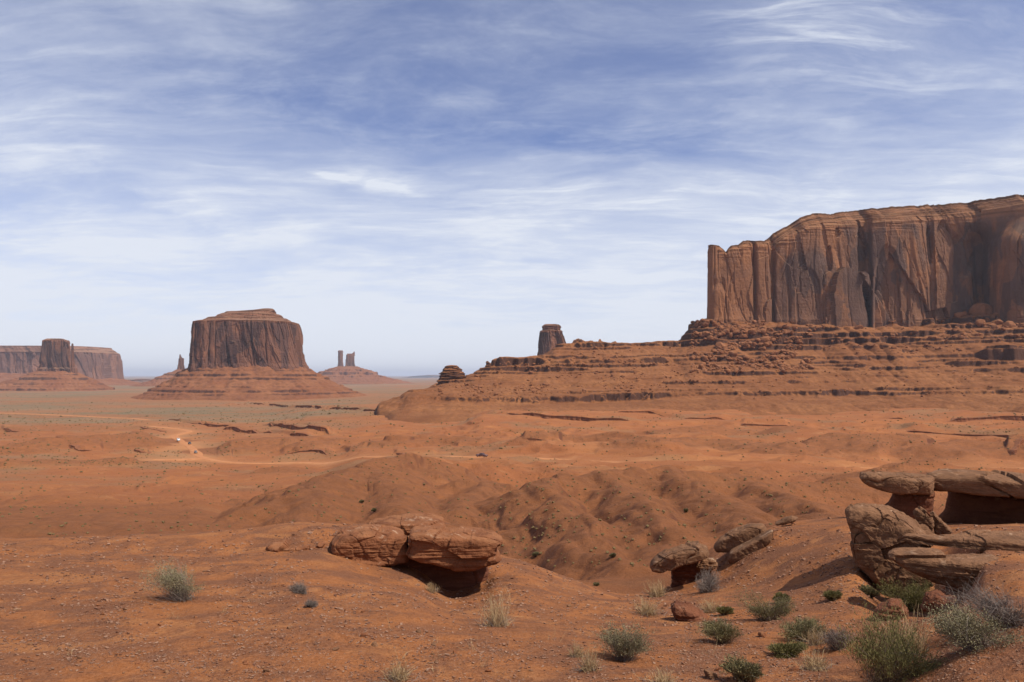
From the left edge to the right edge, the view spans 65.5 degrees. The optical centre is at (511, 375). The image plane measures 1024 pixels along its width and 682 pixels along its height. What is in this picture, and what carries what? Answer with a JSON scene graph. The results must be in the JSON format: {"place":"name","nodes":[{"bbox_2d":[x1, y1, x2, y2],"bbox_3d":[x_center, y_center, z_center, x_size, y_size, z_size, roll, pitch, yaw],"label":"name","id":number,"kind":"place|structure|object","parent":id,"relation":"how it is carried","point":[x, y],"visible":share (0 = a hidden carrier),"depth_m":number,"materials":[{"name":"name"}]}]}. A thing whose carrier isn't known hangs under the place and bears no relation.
{"place":"outdoors","nodes":[
{"label":"outdoors","id":0,"kind":"place"},
{"bbox_2d":[8,413,146,419],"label":"road","id":1,"kind":"structure","parent":0,"point":[74,415],"depth_m":1140.61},
{"bbox_2d":[130,379,151,381],"bbox_3d":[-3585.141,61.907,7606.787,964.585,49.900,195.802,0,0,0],"label":"mesa","id":2,"kind":"structure","parent":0,"point":[140,380],"depth_m":7564.88,"materials":[{"name":"stone"}]},
{"bbox_2d":[153,458,202,459],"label":"road","id":3,"kind":"structure","parent":0,"point":[180,459],"depth_m":499.59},
{"bbox_2d":[402,375,465,377],"bbox_3d":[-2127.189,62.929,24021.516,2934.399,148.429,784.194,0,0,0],"label":"mesa","id":4,"kind":"structure","parent":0,"point":[428,376],"depth_m":23837.87,"materials":[{"name":"stone"}]},
{"bbox_2d":[476,453,487,456],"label":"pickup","id":5,"kind":"object","parent":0,"point":[482,454],"visible":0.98,"depth_m":361.81,"materials":[{"name":"grey paint"}]},
{"bbox_2d":[0,376,1023,681],"bbox_3d":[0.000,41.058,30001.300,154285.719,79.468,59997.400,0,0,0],"label":"terrain","id":6,"kind":"structure","parent":0,"point":[716,474],"depth_m":82.94,"materials":[{"name":"red soil"}]},
{"bbox_2d":[3,428,21,431],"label":"rock ledge","id":7,"kind":"object","parent":6,"relation":"on","point":[9,430],"visible":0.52,"depth_m":748.36,"materials":[{"name":"orange stone"}]},
{"bbox_2d":[0,338,114,390],"bbox_3d":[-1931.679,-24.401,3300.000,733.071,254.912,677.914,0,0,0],"label":"butte","id":8,"kind":"object","parent":6,"relation":"on","point":[56,370],"visible":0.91,"depth_m":3246.03,"materials":[{"name":"brown stone"}]},
{"bbox_2d":[0,346,140,385],"bbox_3d":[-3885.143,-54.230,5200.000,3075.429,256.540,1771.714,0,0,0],"label":"mesa","id":9,"kind":"structure","parent":6,"relation":"on","point":[103,365],"depth_m":4967.44,"materials":[{"name":"brown stone"}]},
{"bbox_2d":[57,437,92,451],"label":"rock ledge","id":10,"kind":"object","parent":6,"relation":"on","point":[75,447],"visible":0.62,"depth_m":546.05,"materials":[{"name":"orange stone"}]},
{"bbox_2d":[134,449,151,453],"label":"rock ledge","id":11,"kind":"object","parent":6,"relation":"on","point":[139,450],"visible":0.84,"depth_m":520.51,"materials":[{"name":"brown stone"}]},
{"bbox_2d":[130,355,184,386],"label":"spire","id":12,"kind":"structure","parent":6,"relation":"on","point":[158,380],"depth_m":4510.68,"materials":[{"name":"brown stone"}]},
{"bbox_2d":[133,554,207,604],"bbox_3d":[-4.269,2.447,9.601,1.004,0.576,0.881,0,0,42],"label":"sagebrush","id":13,"kind":"object","parent":6,"relation":"on","point":[180,591],"visible":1,"depth_m":9.55,"materials":[{"name":"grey plant"}]},
{"bbox_2d":[169,419,228,426],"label":"rock ledge","id":14,"kind":"object","parent":6,"relation":"on","point":[211,425],"visible":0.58,"depth_m":847.60,"materials":[{"name":"brown stone"}]},
{"bbox_2d":[130,308,366,400],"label":"butte","id":15,"kind":"object","parent":6,"relation":"on","point":[251,355],"visible":0.98,"depth_m":2040.80,"materials":[{"name":"brown stone"}]},
{"bbox_2d":[223,426,307,435],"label":"rock ledge","id":16,"kind":"object","parent":6,"relation":"on","point":[237,429],"visible":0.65,"depth_m":726.18,"materials":[{"name":"brown stone"}]},
{"bbox_2d":[266,539,326,551],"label":"ledge slab","id":17,"kind":"structure","parent":6,"relation":"on","point":[281,545],"depth_m":14.46,"materials":[{"name":"red stone"}]},
{"bbox_2d":[286,575,308,593],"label":"dead shrub","id":18,"kind":"object","parent":6,"relation":"on","point":[299,588],"visible":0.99,"depth_m":10.14,"materials":[{"name":"grey plant"}]},
{"bbox_2d":[269,423,328,433],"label":"rock ledge","id":19,"kind":"object","parent":6,"relation":"on","point":[295,427],"visible":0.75,"depth_m":724.79,"materials":[{"name":"brown stone"}]},
{"bbox_2d":[237,403,374,410],"bbox_3d":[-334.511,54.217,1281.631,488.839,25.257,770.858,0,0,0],"label":"rock ledge","id":20,"kind":"object","parent":6,"relation":"on","point":[318,407],"visible":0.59,"depth_m":1186.56,"materials":[{"name":"brown stone"}]},
{"bbox_2d":[287,449,326,454],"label":"rock ledge","id":21,"kind":"object","parent":6,"relation":"on","point":[321,451],"visible":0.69,"depth_m":523.42,"materials":[{"name":"brown stone"}]},
{"bbox_2d":[303,598,318,607],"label":"dead shrub","id":22,"kind":"object","parent":6,"relation":"on","point":[311,603],"visible":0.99,"depth_m":9.27,"materials":[{"name":"grey plant"}]},
{"bbox_2d":[318,350,410,383],"bbox_3d":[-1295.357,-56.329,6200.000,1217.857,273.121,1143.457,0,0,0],"label":"butte","id":23,"kind":"object","parent":6,"relation":"on","point":[349,372],"visible":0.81,"depth_m":6028.90,"materials":[{"name":"brown stone"}]},
{"bbox_2d":[374,659,422,681],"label":"dry grass tuft","id":24,"kind":"object","parent":6,"relation":"on","point":[399,675],"visible":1,"depth_m":6.29,"materials":[{"name":"plant"}]},
{"bbox_2d":[424,581,442,593],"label":"dry grass tuft","id":25,"kind":"object","parent":6,"relation":"on","point":[430,588],"visible":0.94,"depth_m":13.55,"materials":[{"name":"plant"}]},
{"bbox_2d":[402,559,488,590],"bbox_3d":[-1.712,3.841,15.388,2.538,1.071,1.342,0,0,-6],"label":"rock","id":26,"kind":"object","parent":6,"relation":"on","point":[448,579],"visible":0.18,"depth_m":14.82,"materials":[{"name":"brown stone"}]},
{"bbox_2d":[331,524,408,566],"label":"ledge slab","id":27,"kind":"structure","parent":26,"relation":"on","point":[376,545],"depth_m":14.27,"materials":[{"name":"red stone"}]},
{"bbox_2d":[367,513,445,543],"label":"ledge slab","id":28,"kind":"structure","parent":26,"relation":"on","point":[406,523],"depth_m":15.95,"materials":[{"name":"red stone"}]},
{"bbox_2d":[406,525,502,571],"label":"ledge slab","id":29,"kind":"structure","parent":26,"relation":"on","point":[462,548],"depth_m":14.03,"materials":[{"name":"red stone"}]},
{"bbox_2d":[462,582,522,627],"bbox_3d":[-0.170,2.619,9.022,0.711,0.540,0.792,0,0,-36],"label":"dry grass tuft","id":30,"kind":"object","parent":6,"relation":"on","point":[494,615],"visible":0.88,"depth_m":9.02,"materials":[{"name":"plant"}]},
{"bbox_2d":[0,393,1022,566],"bbox_3d":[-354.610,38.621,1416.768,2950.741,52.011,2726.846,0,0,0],"label":"scrub","id":31,"kind":"object","parent":6,"relation":"on","point":[495,519],"visible":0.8,"depth_m":323.57,"materials":[{"name":"green plant"}]},
{"bbox_2d":[524,438,551,440],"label":"rock ledge","id":32,"kind":"object","parent":6,"relation":"on","point":[534,439],"visible":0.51,"depth_m":442.50,"materials":[{"name":"orange stone"}]},
{"bbox_2d":[507,413,628,421],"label":"rock ledge","id":33,"kind":"object","parent":6,"relation":"on","point":[578,418],"visible":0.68,"depth_m":701.37,"materials":[{"name":"brown stone"}]},
{"bbox_2d":[563,638,587,657],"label":"dry grass tuft","id":34,"kind":"object","parent":6,"relation":"on","point":[577,651],"visible":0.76,"depth_m":7.35,"materials":[{"name":"plant"}]},
{"bbox_2d":[571,645,605,673],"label":"dry grass tuft","id":35,"kind":"object","parent":6,"relation":"on","point":[589,664],"visible":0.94,"depth_m":6.70,"materials":[{"name":"plant"}]},
{"bbox_2d":[591,602,668,661],"bbox_3d":[1.060,2.395,7.267,0.626,0.579,0.830,0,0,-33],"label":"sagebrush","id":36,"kind":"object","parent":6,"relation":"on","point":[626,648],"visible":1,"depth_m":7.33,"materials":[{"name":"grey plant"}]},
{"bbox_2d":[624,591,668,616],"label":"dry grass tuft","id":37,"kind":"object","parent":6,"relation":"on","point":[646,611],"visible":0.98,"depth_m":11.95,"materials":[{"name":"plant"}]},
{"bbox_2d":[642,576,678,597],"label":"dry grass tuft","id":38,"kind":"object","parent":6,"relation":"on","point":[659,592],"visible":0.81,"depth_m":16.40,"materials":[{"name":"plant"}]},
{"bbox_2d":[637,666,685,681],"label":"dry grass tuft","id":39,"kind":"object","parent":6,"relation":"on","point":[662,679],"visible":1,"depth_m":6.02,"materials":[{"name":"plant"}]},
{"bbox_2d":[619,411,723,419],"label":"rock ledge","id":40,"kind":"object","parent":6,"relation":"on","point":[664,416],"visible":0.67,"depth_m":766.09,"materials":[{"name":"brown stone"}]},
{"bbox_2d":[650,541,709,572],"bbox_3d":[3.890,4.221,18.533,1.348,0.672,1.126,0,0,11],"label":"rock","id":41,"kind":"object","parent":6,"relation":"on","point":[674,558],"visible":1,"depth_m":18.11,"materials":[{"name":"brown stone"}]},
{"bbox_2d":[670,561,707,587],"bbox_3d":[4.298,4.839,19.124,0.971,0.992,0.958,0,0,15],"label":"rock","id":42,"kind":"object","parent":6,"relation":"on","point":[684,574],"visible":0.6,"depth_m":18.75,"materials":[{"name":"brown stone"}]},
{"bbox_2d":[671,600,707,621],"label":"rock","id":43,"kind":"object","parent":6,"relation":"on","point":[685,611],"visible":0.88,"depth_m":10.97,"materials":[{"name":"brown stone"}]},
{"bbox_2d":[374,194,1023,422],"bbox_3d":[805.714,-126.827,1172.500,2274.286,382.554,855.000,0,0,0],"label":"mesa","id":44,"kind":"structure","parent":6,"relation":"on","point":[890,307],"depth_m":1125.73,"materials":[{"name":"stone"}]},
{"bbox_2d":[696,557,717,573],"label":"rock","id":45,"kind":"object","parent":6,"relation":"on","point":[707,565],"visible":0.84,"depth_m":18.54,"materials":[{"name":"brown stone"}]},
{"bbox_2d":[696,597,723,613],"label":"dry grass tuft","id":46,"kind":"object","parent":6,"relation":"on","point":[708,609],"visible":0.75,"depth_m":11.90,"materials":[{"name":"plant"}]},
{"bbox_2d":[693,563,727,592],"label":"dead shrub","id":47,"kind":"object","parent":6,"relation":"on","point":[708,583],"visible":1,"depth_m":16.13,"materials":[{"name":"grey plant"}]},
{"bbox_2d":[704,669,717,679],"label":"loose stone","id":48,"kind":"object","parent":6,"relation":"on","point":[710,674],"visible":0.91,"depth_m":6.27,"materials":[{"name":"brown stone"}]},
{"bbox_2d":[694,614,747,644],"bbox_3d":[2.204,2.709,8.394,0.555,0.390,0.608,0,0,25],"label":"desert shrub","id":49,"kind":"object","parent":6,"relation":"on","point":[721,632],"visible":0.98,"depth_m":8.35,"materials":[{"name":"green plant"}]},
{"bbox_2d":[714,605,734,614],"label":"weed","id":50,"kind":"object","parent":6,"relation":"on","point":[724,610],"visible":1,"depth_m":11.24,"materials":[{"name":"green plant"}]},
{"bbox_2d":[714,523,766,552],"bbox_3d":[5.519,3.932,19.280,1.234,0.736,0.838,0,0,15],"label":"rock","id":51,"kind":"object","parent":6,"relation":"on","point":[728,541],"visible":0.88,"depth_m":18.99,"materials":[{"name":"brown stone"}]},
{"bbox_2d":[718,651,765,681],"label":"desert shrub","id":52,"kind":"object","parent":6,"relation":"on","point":[740,670],"visible":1,"depth_m":6.12,"materials":[{"name":"green plant"}]},
{"bbox_2d":[727,529,772,563],"bbox_3d":[5.572,4.013,18.631,1.033,0.843,0.735,0,0,16],"label":"rock","id":53,"kind":"object","parent":6,"relation":"on","point":[745,549],"visible":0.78,"depth_m":18.35,"materials":[{"name":"brown stone"}]},
{"bbox_2d":[758,632,765,636],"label":"loose stone","id":54,"kind":"object","parent":6,"relation":"on","point":[761,634],"visible":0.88,"depth_m":8.68,"materials":[{"name":"red stone"}]},
{"bbox_2d":[725,581,801,621],"bbox_3d":[3.302,3.011,10.492,1.015,0.510,0.562,0,0,0],"label":"desert shrub","id":55,"kind":"object","parent":6,"relation":"on","point":[778,608],"visible":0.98,"depth_m":10.43,"materials":[{"name":"green plant"}]},
{"bbox_2d":[740,423,786,425],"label":"rock ledge","id":56,"kind":"object","parent":6,"relation":"on","point":[745,424],"visible":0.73,"depth_m":653.51,"materials":[{"name":"orange stone"}]},
{"bbox_2d":[771,591,791,601],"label":"weed","id":57,"kind":"object","parent":6,"relation":"on","point":[779,594],"visible":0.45,"depth_m":12.40,"materials":[{"name":"green plant"}]},
{"bbox_2d":[756,637,810,659],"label":"rabbitbrush","id":58,"kind":"object","parent":6,"relation":"on","point":[782,650],"visible":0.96,"depth_m":7.35,"materials":[{"name":"green plant"}]},
{"bbox_2d":[775,516,797,525],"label":"rock","id":59,"kind":"object","parent":6,"relation":"on","point":[787,520],"visible":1,"depth_m":20.26,"materials":[{"name":"brown stone"}]},
{"bbox_2d":[787,665,799,671],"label":"loose stone","id":60,"kind":"object","parent":6,"relation":"on","point":[794,668],"visible":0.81,"depth_m":6.61,"materials":[{"name":"red stone"}]},
{"bbox_2d":[776,615,828,642],"bbox_3d":[3.042,2.689,8.343,0.662,0.318,0.678,0,0,0],"label":"desert shrub","id":61,"kind":"object","parent":6,"relation":"on","point":[800,627],"visible":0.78,"depth_m":8.32,"materials":[{"name":"green plant"}]},
{"bbox_2d":[792,623,827,645],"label":"dry grass tuft","id":62,"kind":"object","parent":6,"relation":"on","point":[817,642],"visible":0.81,"depth_m":7.92,"materials":[{"name":"plant"}]},
{"bbox_2d":[788,648,838,672],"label":"dry grass tuft","id":63,"kind":"object","parent":6,"relation":"on","point":[812,667],"visible":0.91,"depth_m":6.63,"materials":[{"name":"plant"}]},
{"bbox_2d":[822,589,842,600],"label":"weed","id":64,"kind":"object","parent":6,"relation":"on","point":[831,595],"visible":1,"depth_m":11.42,"materials":[{"name":"green plant"}]},
{"bbox_2d":[812,622,856,650],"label":"dead shrub","id":65,"kind":"object","parent":6,"relation":"on","point":[832,641],"visible":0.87,"depth_m":7.60,"materials":[{"name":"grey plant"}]},
{"bbox_2d":[856,583,880,597],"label":"weed","id":66,"kind":"object","parent":6,"relation":"on","point":[870,590],"visible":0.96,"depth_m":11.97,"materials":[{"name":"green plant"}]},
{"bbox_2d":[830,597,949,681],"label":"rabbitbrush","id":67,"kind":"object","parent":6,"relation":"on","point":[889,657],"visible":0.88,"depth_m":5.74,"materials":[{"name":"green plant"}]},
{"bbox_2d":[845,503,934,592],"bbox_3d":[6.327,2.905,13.298,1.422,1.447,1.354,0,0,23],"label":"boulder","id":68,"kind":"object","parent":6,"relation":"on","point":[878,532],"visible":0.79,"depth_m":12.89,"materials":[{"name":"brown stone"}]},
{"bbox_2d":[872,598,908,620],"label":"rock","id":69,"kind":"object","parent":6,"relation":"on","point":[889,604],"visible":0.69,"depth_m":9.67,"materials":[{"name":"brown stone"}]},
{"bbox_2d":[859,471,934,518],"bbox_3d":[9.941,3.310,20.543,1.815,1.641,1.727,0,0,27],"label":"table rock","id":70,"kind":"object","parent":6,"relation":"on","point":[910,492],"visible":0.73,"depth_m":20.11,"materials":[{"name":"brown stone"}]},
{"bbox_2d":[864,598,944,656],"bbox_3d":[3.090,2.014,6.172,0.801,0.510,0.856,0,0,25],"label":"dry grass tuft","id":71,"kind":"object","parent":6,"relation":"on","point":[919,644],"visible":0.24,"depth_m":6.21,"materials":[{"name":"plant"}]},
{"bbox_2d":[876,575,940,612],"bbox_3d":[5.801,3.193,11.679,1.125,0.628,0.757,0,0,-12],"label":"rabbitbrush","id":72,"kind":"object","parent":6,"relation":"on","point":[912,594],"visible":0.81,"depth_m":11.63,"materials":[{"name":"green plant"}]},
{"bbox_2d":[913,506,934,533],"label":"rock","id":73,"kind":"object","parent":6,"relation":"on","point":[920,514],"visible":0.77,"depth_m":15.04,"materials":[{"name":"brown stone"}]},
{"bbox_2d":[921,589,956,614],"bbox_3d":[5.404,2.889,10.083,0.406,0.296,0.417,0,0,34],"label":"rock","id":74,"kind":"object","parent":6,"relation":"on","point":[932,597],"visible":0.72,"depth_m":9.98,"materials":[{"name":"brown stone"}]},
{"bbox_2d":[930,511,951,534],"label":"rock","id":75,"kind":"object","parent":6,"relation":"on","point":[941,527],"visible":0.88,"depth_m":15.07,"materials":[{"name":"brown stone"}]},
{"bbox_2d":[945,586,961,596],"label":"rock","id":76,"kind":"object","parent":6,"relation":"on","point":[948,588],"visible":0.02,"depth_m":11.20,"materials":[{"name":"brown stone"}]},
{"bbox_2d":[888,547,1023,589],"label":"ledge slab","id":77,"kind":"structure","parent":76,"relation":"on","point":[936,566],"depth_m":10.65,"materials":[{"name":"brown stone"}]},
{"bbox_2d":[888,416,1023,421],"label":"rock ledge","id":78,"kind":"object","parent":6,"relation":"on","point":[1018,418],"visible":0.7,"depth_m":685.16,"materials":[{"name":"brown stone"}]},
{"bbox_2d":[907,430,1007,437],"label":"rock ledge","id":79,"kind":"object","parent":6,"relation":"on","point":[1004,436],"visible":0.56,"depth_m":560.54,"materials":[{"name":"brown stone"}]},
{"bbox_2d":[934,600,984,625],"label":"dry grass tuft","id":80,"kind":"object","parent":6,"relation":"on","point":[959,608],"visible":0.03,"depth_m":6.35,"materials":[{"name":"plant"}]},
{"bbox_2d":[902,529,1023,551],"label":"ledge slab","id":81,"kind":"structure","parent":6,"relation":"on","point":[981,540],"depth_m":11.69,"materials":[{"name":"brown stone"}]},
{"bbox_2d":[916,591,1023,657],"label":"sagebrush","id":82,"kind":"object","parent":6,"relation":"on","point":[969,631],"visible":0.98,"depth_m":5.47,"materials":[{"name":"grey plant"}]},
{"bbox_2d":[926,468,1023,524],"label":"table rock","id":83,"kind":"object","parent":6,"relation":"on","point":[994,497],"visible":0.77,"depth_m":20.74,"materials":[{"name":"brown stone"}]},
{"bbox_2d":[935,572,1023,630],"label":"dead shrub","id":84,"kind":"object","parent":6,"relation":"on","point":[997,609],"visible":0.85,"depth_m":6.01,"materials":[{"name":"grey plant"}]},
{"bbox_2d":[1007,439,1023,454],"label":"rock ledge","id":85,"kind":"object","parent":6,"relation":"on","point":[1015,447],"visible":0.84,"depth_m":380.15,"materials":[{"name":"orange stone"}]},
{"bbox_2d":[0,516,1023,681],"bbox_3d":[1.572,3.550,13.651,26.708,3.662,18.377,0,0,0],"label":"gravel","id":86,"kind":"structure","parent":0,"point":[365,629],"depth_m":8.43,"materials":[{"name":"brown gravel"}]},
{"bbox_2d":[0,0,1023,375],"label":"sky","id":87,"kind":"structure","parent":0,"point":[417,187],"materials":[{"name":"blue"}]},
{"bbox_2d":[537,324,565,355],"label":"butte","id":88,"kind":"object","parent":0,"point":[551,336],"visible":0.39,"depth_m":2280.12,"materials":[{"name":"brown stone"}]},
{"bbox_2d":[149,426,1023,468],"bbox_3d":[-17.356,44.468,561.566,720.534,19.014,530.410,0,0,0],"label":"road","id":89,"kind":"structure","parent":0,"point":[191,449],"depth_m":491.04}
]}

